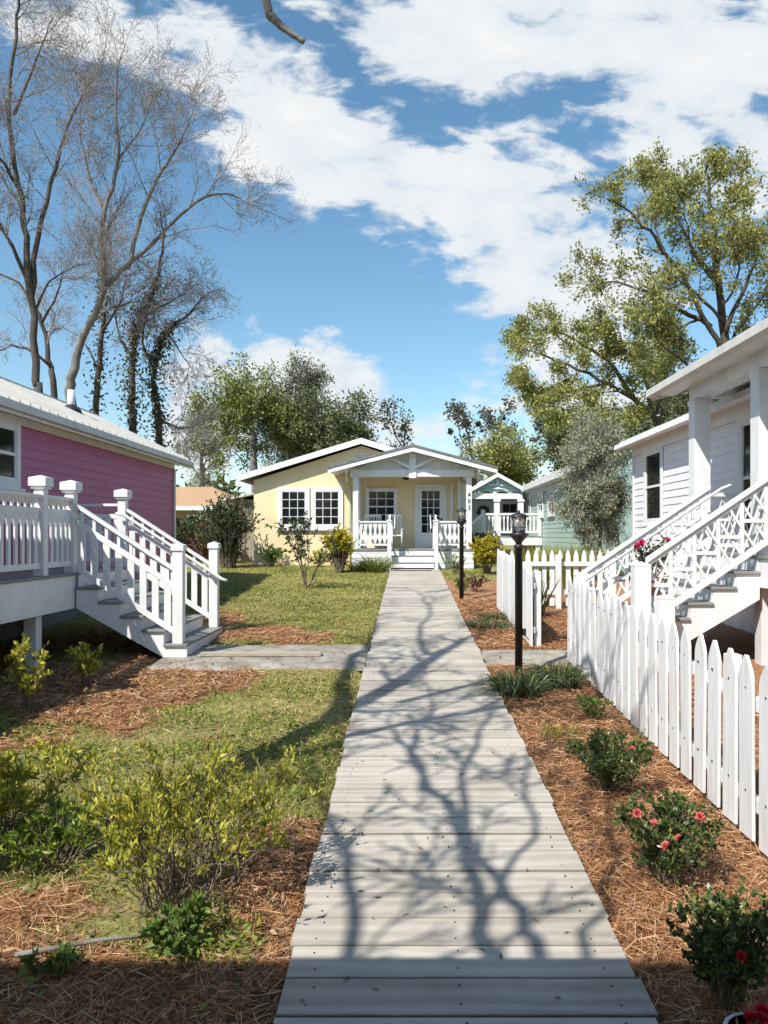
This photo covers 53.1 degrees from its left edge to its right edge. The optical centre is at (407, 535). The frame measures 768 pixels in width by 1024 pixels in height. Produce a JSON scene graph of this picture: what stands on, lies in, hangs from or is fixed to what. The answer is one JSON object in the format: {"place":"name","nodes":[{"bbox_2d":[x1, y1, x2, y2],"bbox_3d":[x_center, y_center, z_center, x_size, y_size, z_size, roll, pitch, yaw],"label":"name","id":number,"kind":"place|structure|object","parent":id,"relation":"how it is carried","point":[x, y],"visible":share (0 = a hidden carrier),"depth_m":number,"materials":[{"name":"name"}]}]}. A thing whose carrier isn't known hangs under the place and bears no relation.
{"place":"outdoors","nodes":[
{"label":"outdoors","id":0,"kind":"place"},
{"bbox_2d":[144,645,369,670],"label":"concrete path","id":1,"kind":"structure","parent":0,"point":[327,659],"depth_m":9.98,"materials":[{"name":"grey concrete"}]},
{"bbox_2d":[200,651,321,655],"bbox_3d":[-1.950,1.572,10.210,1.600,0.050,0.110,0,0,-1],"label":"landscape timber","id":2,"kind":"object","parent":1,"relation":"on","point":[286,653],"visible":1,"depth_m":10.16,"materials":[{"name":"grey wood"}]},
{"bbox_2d":[344,559,378,572],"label":"tall grass","id":3,"kind":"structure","parent":0,"point":[358,568],"depth_m":22.92,"materials":[{"name":"green plant"}]},
{"bbox_2d":[0,545,767,1023],"bbox_3d":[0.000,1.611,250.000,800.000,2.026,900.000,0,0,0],"label":"ground","id":4,"kind":"structure","parent":0,"point":[738,641],"depth_m":5.72,"materials":[{"name":"brown soil"}]},
{"bbox_2d":[1,631,52,713],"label":"young shrub","id":5,"kind":"object","parent":4,"relation":"on","point":[17,654],"visible":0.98,"depth_m":7.50,"materials":[{"name":"green plant"}]},
{"bbox_2d":[0,222,100,398],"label":"bare tree","id":6,"kind":"object","parent":4,"relation":"on","point":[51,372],"visible":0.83,"depth_m":30.93,"materials":[{"name":"brown plant"}]},
{"bbox_2d":[0,735,101,841],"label":"azalea","id":7,"kind":"object","parent":4,"relation":"on","point":[10,790],"visible":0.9,"depth_m":4.78,"materials":[{"name":"green plant"}]},
{"bbox_2d":[0,794,141,877],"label":"azalea","id":8,"kind":"object","parent":4,"relation":"on","point":[74,831],"visible":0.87,"depth_m":4.38,"materials":[{"name":"green plant"}]},
{"bbox_2d":[0,0,171,392],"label":"bare tree","id":9,"kind":"object","parent":4,"relation":"on","point":[29,271],"visible":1,"depth_m":26.72,"materials":[{"name":"brown plant"}]},
{"bbox_2d":[25,177,154,423],"bbox_3d":[-13.550,-7.240,33.152,9.203,16.623,3.376,0,0,42],"label":"bare tree","id":10,"kind":"object","parent":4,"relation":"on","point":[98,369],"visible":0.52,"depth_m":32.98,"materials":[{"name":"brown plant"}]},
{"bbox_2d":[0,376,226,670],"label":"pink cottage","id":11,"kind":"structure","parent":4,"relation":"on","point":[87,512],"depth_m":11.44,"materials":[{"name":"wood"}]},
{"bbox_2d":[0,416,24,491],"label":"window","id":12,"kind":"structure","parent":11,"relation":"in","point":[10,430],"depth_m":11.53,"materials":[{"name":"white paint"}]},
{"bbox_2d":[90,176,222,435],"bbox_3d":[-11.300,-6.711,33.166,6.323,15.819,4.166,0,0,36],"label":"bare tree","id":13,"kind":"object","parent":4,"relation":"on","point":[130,404],"visible":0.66,"depth_m":31.85,"materials":[{"name":"brown plant"}]},
{"bbox_2d":[24,0,319,405],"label":"bare tree","id":14,"kind":"object","parent":4,"relation":"on","point":[94,316],"visible":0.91,"depth_m":30.04,"materials":[{"name":"brown plant"}]},
{"bbox_2d":[107,278,236,477],"bbox_3d":[-9.683,-4.706,31.607,5.612,12.088,5.215,0,0,0],"label":"bare tree","id":15,"kind":"object","parent":4,"relation":"on","point":[157,412],"visible":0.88,"depth_m":32.52,"materials":[{"name":"brown plant"}]},
{"bbox_2d":[134,886,211,965],"bbox_3d":[-1.051,1.783,3.485,0.271,0.285,0.390,0,0,18],"label":"seedling","id":16,"kind":"object","parent":4,"relation":"on","point":[184,934],"visible":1,"depth_m":3.46,"materials":[{"name":"green plant"}]},
{"bbox_2d":[23,726,323,919],"bbox_3d":[-1.275,1.456,3.934,1.631,0.965,1.400,0,0,0],"label":"azalea","id":17,"kind":"object","parent":4,"relation":"on","point":[150,828],"visible":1,"depth_m":3.90,"materials":[{"name":"green plant"}]},
{"bbox_2d":[176,516,197,538],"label":"evergreen shrub","id":18,"kind":"object","parent":4,"relation":"on","point":[178,522],"visible":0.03,"depth_m":39.72,"materials":[{"name":"green plant"}]},
{"bbox_2d":[176,512,211,561],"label":"evergreen shrub","id":19,"kind":"object","parent":4,"relation":"on","point":[190,526],"visible":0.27,"depth_m":27.16,"materials":[{"name":"green plant"}]},
{"bbox_2d":[178,525,215,562],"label":"red shrub","id":20,"kind":"object","parent":4,"relation":"on","point":[205,555],"visible":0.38,"depth_m":26.49,"materials":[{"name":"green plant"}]},
{"bbox_2d":[176,487,234,528],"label":"ranch house","id":21,"kind":"structure","parent":4,"relation":"on","point":[189,500],"depth_m":46.68,"materials":[{"name":"beige"}]},
{"bbox_2d":[187,514,209,528],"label":"window","id":22,"kind":"structure","parent":21,"relation":"in","point":[188,516],"depth_m":46.57,"materials":[{"name":"grey glass"}]},
{"bbox_2d":[171,406,240,489],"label":"evergreen tree","id":23,"kind":"object","parent":4,"relation":"on","point":[200,452],"visible":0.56,"depth_m":54.39,"materials":[{"name":"green plant"}]},
{"bbox_2d":[194,501,239,561],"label":"evergreen shrub","id":24,"kind":"object","parent":4,"relation":"on","point":[202,545],"visible":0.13,"depth_m":26.22,"materials":[{"name":"green plant"}]},
{"bbox_2d":[184,491,265,567],"bbox_3d":[-5.799,-0.213,24.556,2.487,2.522,1.964,0,0,12],"label":"evergreen shrub","id":25,"kind":"object","parent":4,"relation":"on","point":[228,517],"visible":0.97,"depth_m":24.37,"materials":[{"name":"green plant"}]},
{"bbox_2d":[221,493,253,560],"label":"shed","id":26,"kind":"structure","parent":4,"relation":"on","point":[249,552],"depth_m":27.90,"materials":[{"name":"paint"}]},
{"bbox_2d":[183,351,311,492],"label":"leafy tree","id":27,"kind":"object","parent":4,"relation":"on","point":[241,401],"visible":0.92,"depth_m":43.77,"materials":[{"name":"green plant"}]},
{"bbox_2d":[0,564,496,1014],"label":"grass","id":28,"kind":"structure","parent":4,"relation":"on","point":[295,588],"depth_m":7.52,"materials":[{"name":"green plant"}]},
{"bbox_2d":[264,510,337,588],"bbox_3d":[-2.590,0.353,18.258,1.791,1.926,1.213,0,0,28],"label":"sapling","id":29,"kind":"object","parent":28,"relation":"on","point":[299,537],"visible":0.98,"depth_m":18.32,"materials":[{"name":"green plant"}]},
{"bbox_2d":[303,547,329,566],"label":"border plant","id":30,"kind":"object","parent":28,"relation":"on","point":[315,554],"visible":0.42,"depth_m":24.85,"materials":[{"name":"yellow plant"}]},
{"bbox_2d":[468,531,505,574],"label":"golden shrub","id":31,"kind":"object","parent":28,"relation":"on","point":[484,551],"visible":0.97,"depth_m":22.08,"materials":[{"name":"yellow plant"}]},
{"bbox_2d":[255,544,286,566],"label":"border plant","id":32,"kind":"object","parent":4,"relation":"on","point":[276,553],"visible":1,"depth_m":24.80,"materials":[{"name":"green plant"}]},
{"bbox_2d":[262,0,304,43],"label":"overhanging tree","id":33,"kind":"object","parent":4,"relation":"on","point":[272,17],"visible":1,"depth_m":4.49,"materials":[{"name":"grey plant"}]},
{"bbox_2d":[234,372,361,468],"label":"evergreen tree","id":34,"kind":"object","parent":4,"relation":"on","point":[281,455],"visible":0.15,"depth_m":47.05,"materials":[{"name":"green plant"}]},
{"bbox_2d":[266,345,336,459],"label":"pale tree","id":35,"kind":"object","parent":4,"relation":"on","point":[309,380],"visible":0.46,"depth_m":46.12,"materials":[{"name":"green plant"}]},
{"bbox_2d":[273,384,383,458],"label":"evergreen tree","id":36,"kind":"object","parent":4,"relation":"on","point":[341,428],"visible":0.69,"depth_m":43.37,"materials":[{"name":"green plant"}]},
{"bbox_2d":[176,474,491,495],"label":"woods","id":37,"kind":"object","parent":4,"relation":"on","point":[229,487],"depth_m":63.11,"materials":[{"name":"green wood"}]},
{"bbox_2d":[319,522,356,573],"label":"golden shrub","id":38,"kind":"object","parent":4,"relation":"on","point":[343,540],"visible":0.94,"depth_m":22.44,"materials":[{"name":"yellow plant"}]},
{"bbox_2d":[326,546,352,572],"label":"evergreen shrub","id":39,"kind":"object","parent":4,"relation":"on","point":[344,561],"visible":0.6,"depth_m":22.68,"materials":[{"name":"green plant"}]},
{"bbox_2d":[238,438,497,570],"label":"yellow cottage","id":40,"kind":"structure","parent":4,"relation":"on","point":[425,492],"depth_m":25.75,"materials":[{"name":"paint"}]},
{"bbox_2d":[276,487,310,529],"bbox_3d":[-3.830,-0.902,25.736,1.160,1.455,0.086,0,0,0],"label":"window","id":41,"kind":"structure","parent":40,"relation":"in","point":[291,501],"depth_m":25.76,"materials":[{"name":"white paint"}]},
{"bbox_2d":[311,487,342,529],"bbox_3d":[-2.710,-0.902,25.736,1.160,1.455,0.086,0,0,0],"label":"window","id":42,"kind":"structure","parent":40,"relation":"in","point":[326,502],"depth_m":25.76,"materials":[{"name":"white paint"}]},
{"bbox_2d":[362,514,381,547],"bbox_3d":[-1.150,-0.151,25.006,0.620,1.108,0.965,0,0,0],"label":"rocking chair","id":43,"kind":"object","parent":40,"relation":"on","point":[373,515],"visible":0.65,"depth_m":25.36,"materials":[{"name":"white paint"}]},
{"bbox_2d":[365,488,398,526],"bbox_3d":[-0.880,-0.952,25.736,1.160,1.295,0.086,0,0,0],"label":"window","id":44,"kind":"structure","parent":40,"relation":"in","point":[383,501],"depth_m":25.78,"materials":[{"name":"white paint"}]},
{"bbox_2d":[418,488,442,547],"bbox_3d":[0.770,-0.608,25.754,0.850,2.015,0.088,0,0,0],"label":"door","id":45,"kind":"structure","parent":40,"relation":"in","point":[430,500],"depth_m":25.76,"materials":[{"name":"white paint"}]},
{"bbox_2d":[350,553,399,572],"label":"tall grass","id":46,"kind":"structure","parent":4,"relation":"on","point":[374,568],"depth_m":22.75,"materials":[{"name":"green plant"}]},
{"bbox_2d":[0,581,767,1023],"bbox_3d":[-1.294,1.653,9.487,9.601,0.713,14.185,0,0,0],"label":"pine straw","id":47,"kind":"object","parent":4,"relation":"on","point":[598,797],"visible":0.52,"depth_m":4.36,"materials":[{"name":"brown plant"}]},
{"bbox_2d":[17,938,87,978],"bbox_3d":[-1.542,1.850,3.314,0.227,0.161,0.251,0,0,39],"label":"seedling","id":48,"kind":"object","parent":47,"relation":"on","point":[62,960],"visible":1,"depth_m":3.32,"materials":[{"name":"green plant"}]},
{"bbox_2d":[65,642,102,686],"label":"young shrub","id":49,"kind":"object","parent":47,"relation":"on","point":[87,660],"visible":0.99,"depth_m":8.62,"materials":[{"name":"green plant"}]},
{"bbox_2d":[14,931,175,957],"bbox_3d":[-1.417,1.860,3.515,0.694,0.034,0.029,0,0,-15],"label":"stick","id":50,"kind":"object","parent":47,"relation":"on","point":[72,944],"visible":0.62,"depth_m":3.49,"materials":[{"name":"grey wood"}]},
{"bbox_2d":[473,611,507,621],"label":"liriope clump","id":51,"kind":"object","parent":47,"relation":"on","point":[498,615],"visible":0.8,"depth_m":13.50,"materials":[{"name":"green plant"}]},
{"bbox_2d":[460,666,566,699],"bbox_3d":[1.177,1.584,8.167,1.400,0.291,1.517,0,0,0],"label":"liriope clump","id":52,"kind":"object","parent":47,"relation":"on","point":[509,686],"visible":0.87,"depth_m":8.07,"materials":[{"name":"green plant"}]},
{"bbox_2d":[499,660,600,691],"bbox_3d":[1.696,1.569,8.630,1.422,0.286,1.340,0,0,-26],"label":"liriope clump","id":53,"kind":"object","parent":47,"relation":"on","point":[571,678],"visible":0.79,"depth_m":8.45,"materials":[{"name":"green plant"}]},
{"bbox_2d":[529,721,591,742],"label":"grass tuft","id":54,"kind":"object","parent":47,"relation":"on","point":[557,732],"visible":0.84,"depth_m":6.74,"materials":[{"name":"green plant"}]},
{"bbox_2d":[563,726,654,795],"bbox_3d":[1.447,1.591,5.442,0.623,0.512,0.747,0,0,43],"label":"rose bush","id":55,"kind":"object","parent":47,"relation":"on","point":[602,765],"visible":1,"depth_m":5.35,"materials":[{"name":"green plant"}]},
{"bbox_2d":[610,786,725,888],"bbox_3d":[1.402,1.626,4.122,0.634,0.555,0.586,0,0,0],"label":"rose bush","id":56,"kind":"object","parent":47,"relation":"on","point":[664,850],"visible":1,"depth_m":4.08,"materials":[{"name":"green plant"}]},
{"bbox_2d":[723,1002,767,1023],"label":"flower pot","id":57,"kind":"object","parent":47,"relation":"on","point":[760,1016],"visible":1,"depth_m":2.83,"materials":[{"name":"white paint"}]},
{"bbox_2d":[378,395,414,447],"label":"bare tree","id":58,"kind":"object","parent":4,"relation":"on","point":[404,426],"visible":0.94,"depth_m":52.14,"materials":[{"name":"green plant"}]},
{"bbox_2d":[443,552,466,572],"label":"herb","id":59,"kind":"object","parent":4,"relation":"on","point":[453,566],"visible":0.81,"depth_m":22.36,"materials":[{"name":"green plant"}]},
{"bbox_2d":[456,507,466,598],"bbox_3d":[1.152,0.431,16.400,0.244,2.080,0.240,0,0,0],"label":"lamp post","id":60,"kind":"object","parent":4,"relation":"on","point":[461,521],"visible":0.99,"depth_m":16.36,"materials":[{"name":"black metal"}]},
{"bbox_2d":[443,398,481,492],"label":"bare tree","id":61,"kind":"object","parent":4,"relation":"on","point":[458,412],"visible":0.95,"depth_m":52.16,"materials":[{"name":"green plant"}]},
{"bbox_2d":[447,428,454,435],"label":"mistletoe","id":62,"kind":"object","parent":61,"relation":"attached to","point":[450,431],"visible":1,"depth_m":51.91,"materials":[{"name":"green plant"}]},
{"bbox_2d":[474,420,480,427],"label":"mistletoe","id":63,"kind":"object","parent":61,"relation":"attached to","point":[477,423],"visible":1,"depth_m":51.91,"materials":[{"name":"green plant"}]},
{"bbox_2d":[453,578,471,589],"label":"herb","id":64,"kind":"object","parent":4,"relation":"on","point":[457,582],"visible":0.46,"depth_m":17.22,"materials":[{"name":"green plant"}]},
{"bbox_2d":[273,569,657,1023],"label":"boardwalk","id":65,"kind":"structure","parent":4,"relation":"on","point":[426,960],"depth_m":4.15,"materials":[{"name":"grey wood"}]},
{"bbox_2d":[300,586,592,1023],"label":"fallen bits","id":66,"kind":"object","parent":65,"relation":"on","point":[500,955],"visible":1,"depth_m":3.70,"materials":[{"name":"brown plant"}]},
{"bbox_2d":[455,574,490,591],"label":"herb","id":67,"kind":"object","parent":4,"relation":"on","point":[478,583],"visible":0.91,"depth_m":17.95,"materials":[{"name":"red plant"}]},
{"bbox_2d":[451,616,514,633],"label":"liriope clump","id":68,"kind":"object","parent":4,"relation":"on","point":[484,622],"visible":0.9,"depth_m":12.62,"materials":[{"name":"green plant"}]},
{"bbox_2d":[472,532,495,561],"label":"evergreen shrub","id":69,"kind":"object","parent":4,"relation":"on","point":[479,534],"visible":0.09,"depth_m":27.44,"materials":[{"name":"green plant"}]},
{"bbox_2d":[472,394,516,492],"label":"bare tree","id":70,"kind":"object","parent":4,"relation":"on","point":[489,420],"visible":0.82,"depth_m":52.00,"materials":[{"name":"brown plant"}]},
{"bbox_2d":[459,413,548,545],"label":"live oak","id":71,"kind":"object","parent":4,"relation":"on","point":[515,463],"visible":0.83,"depth_m":48.64,"materials":[{"name":"green plant"}]},
{"bbox_2d":[497,549,540,646],"bbox_3d":[1.822,1.029,12.998,0.164,1.537,4.276,0,0,0],"label":"picket fence","id":72,"kind":"object","parent":4,"relation":"on","point":[505,584],"visible":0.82,"depth_m":11.51,"materials":[{"name":"paint"}]},
{"bbox_2d":[509,510,528,675],"bbox_3d":[1.332,0.734,9.200,0.244,2.080,0.240,0,0,0],"label":"lamp post","id":73,"kind":"object","parent":4,"relation":"on","point":[518,535],"visible":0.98,"depth_m":9.16,"materials":[{"name":"black metal"}]},
{"bbox_2d":[503,539,578,585],"bbox_3d":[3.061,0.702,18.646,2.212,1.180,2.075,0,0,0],"label":"ornamental grass","id":74,"kind":"object","parent":4,"relation":"on","point":[539,567],"depth_m":18.42,"materials":[{"name":"green plant"}]},
{"bbox_2d":[533,567,560,617],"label":"iris clump","id":75,"kind":"object","parent":4,"relation":"on","point":[544,605],"visible":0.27,"depth_m":13.78,"materials":[{"name":"green plant"}]},
{"bbox_2d":[503,550,615,609],"bbox_3d":[2.950,0.907,15.082,2.240,1.247,0.175,0,0,0],"label":"picket fence","id":76,"kind":"object","parent":4,"relation":"on","point":[558,564],"visible":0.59,"depth_m":15.15,"materials":[{"name":"paint"}]},
{"bbox_2d":[472,425,658,571],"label":"green cottage","id":77,"kind":"structure","parent":4,"relation":"on","point":[541,524],"depth_m":30.66,"materials":[{"name":"wood"}]},
{"bbox_2d":[477,505,489,517],"bbox_3d":[3.488,-1.099,35.471,0.709,0.677,0.334,0,0,0],"label":"wreath","id":78,"kind":"object","parent":77,"relation":"attached to","point":[483,507],"visible":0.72,"depth_m":35.44,"materials":[{"name":"green plant"}]},
{"bbox_2d":[474,501,492,535],"bbox_3d":[3.500,-0.810,35.545,0.900,1.620,0.060,0,0,0],"label":"door","id":79,"kind":"structure","parent":77,"relation":"in","point":[477,504],"depth_m":35.53,"materials":[{"name":"white paint"}]},
{"bbox_2d":[500,501,516,525],"bbox_3d":[4.725,-1.038,35.536,1.030,1.165,0.087,0,0,0],"label":"window","id":80,"kind":"structure","parent":77,"relation":"in","point":[505,506],"depth_m":35.56,"materials":[{"name":"white paint"}]},
{"bbox_2d":[526,495,530,519],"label":"window","id":81,"kind":"structure","parent":77,"relation":"in","point":[528,499],"depth_m":33.94,"materials":[{"name":"white paint"}]},
{"bbox_2d":[536,491,543,518],"bbox_3d":[5.316,-1.228,30.950,0.087,1.045,1.380,0,0,0],"label":"window","id":82,"kind":"structure","parent":77,"relation":"in","point":[540,496],"depth_m":30.75,"materials":[{"name":"white paint"}]},
{"bbox_2d":[546,488,554,516],"bbox_3d":[5.316,-1.228,28.650,0.087,1.045,1.380,0,0,0],"label":"window","id":83,"kind":"structure","parent":77,"relation":"in","point":[549,492],"depth_m":28.81,"materials":[{"name":"white paint"}]},
{"bbox_2d":[527,396,641,473],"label":"live oak","id":84,"kind":"object","parent":4,"relation":"on","point":[550,438],"visible":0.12,"depth_m":41.58,"materials":[{"name":"green plant"}]},
{"bbox_2d":[538,405,631,577],"bbox_3d":[4.795,-0.999,19.891,2.904,4.848,2.754,0,0,-18],"label":"olive tree","id":85,"kind":"object","parent":4,"relation":"on","point":[593,488],"visible":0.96,"depth_m":19.56,"materials":[{"name":"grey plant"}]},
{"bbox_2d":[498,296,692,437],"bbox_3d":[7.894,-4.548,31.028,8.155,11.179,5.730,0,0,0],"label":"oak tree","id":86,"kind":"object","parent":4,"relation":"on","point":[545,399],"visible":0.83,"depth_m":30.25,"materials":[{"name":"green plant"}]},
{"bbox_2d":[576,690,614,722],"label":"herb","id":87,"kind":"object","parent":4,"relation":"on","point":[590,711],"visible":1,"depth_m":7.16,"materials":[{"name":"green plant"}]},
{"bbox_2d":[553,135,767,401],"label":"oak tree","id":88,"kind":"object","parent":4,"relation":"on","point":[752,239],"visible":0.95,"depth_m":27.46,"materials":[{"name":"green plant"}]},
{"bbox_2d":[611,351,718,439],"bbox_3d":[13.444,-4.270,38.286,7.303,10.397,8.314,0,0,0],"label":"live oak","id":89,"kind":"object","parent":4,"relation":"on","point":[678,408],"visible":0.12,"depth_m":36.67,"materials":[{"name":"green plant"}]},
{"bbox_2d":[567,576,767,856],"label":"picket fence","id":90,"kind":"object","parent":4,"relation":"on","point":[628,686],"visible":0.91,"depth_m":5.68,"materials":[{"name":"paint"}]},
{"bbox_2d":[573,317,767,674],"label":"white cottage","id":91,"kind":"structure","parent":4,"relation":"on","point":[700,484],"depth_m":11.29,"materials":[{"name":"white wood"}]},
{"bbox_2d":[641,445,663,526],"bbox_3d":[5.396,-1.068,16.975,0.087,1.725,1.330,0,0,0],"label":"window","id":92,"kind":"structure","parent":91,"relation":"in","point":[652,458],"depth_m":16.99,"materials":[{"name":"white paint"}]},
{"bbox_2d":[633,535,677,594],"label":"potted shrub","id":93,"kind":"object","parent":91,"relation":"on","point":[637,545],"visible":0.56,"depth_m":10.88,"materials":[{"name":"green plant"}]},
{"bbox_2d":[734,416,749,541],"bbox_3d":[5.396,-0.902,11.950,0.087,1.995,1.280,0,0,0],"label":"window","id":94,"kind":"structure","parent":91,"relation":"in","point":[743,423],"depth_m":12.40,"materials":[{"name":"white paint"}]},
{"bbox_2d":[666,875,767,1014],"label":"rose bush","id":95,"kind":"object","parent":4,"relation":"on","point":[734,956],"visible":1,"depth_m":3.07,"materials":[{"name":"green plant"}]},
{"bbox_2d":[0,0,767,494],"label":"sky","id":96,"kind":"structure","parent":0,"point":[441,145],"materials":[{"name":"blue"}]},
{"bbox_2d":[385,514,402,547],"bbox_3d":[-0.450,-0.151,25.006,0.620,1.108,0.965,0,0,0],"label":"rocking chair","id":97,"kind":"object","parent":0,"point":[401,525],"visible":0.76,"depth_m":25.30,"materials":[{"name":"white paint"}]},
{"bbox_2d":[395,570,430,570],"bbox_3d":[0.160,1.032,22.780,1.120,0.028,0.340,0,0,0],"label":"door mat","id":98,"kind":"object","parent":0,"point":[412,570],"depth_m":22.70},
{"bbox_2d":[481,650,609,666],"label":"concrete path","id":99,"kind":"structure","parent":0,"point":[538,657],"depth_m":10.15,"materials":[{"name":"grey concrete"}]},
{"bbox_2d":[541,541,611,588],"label":"ornamental grass","id":100,"kind":"object","parent":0,"point":[563,568],"depth_m":18.38,"materials":[{"name":"green plant"}]}
]}

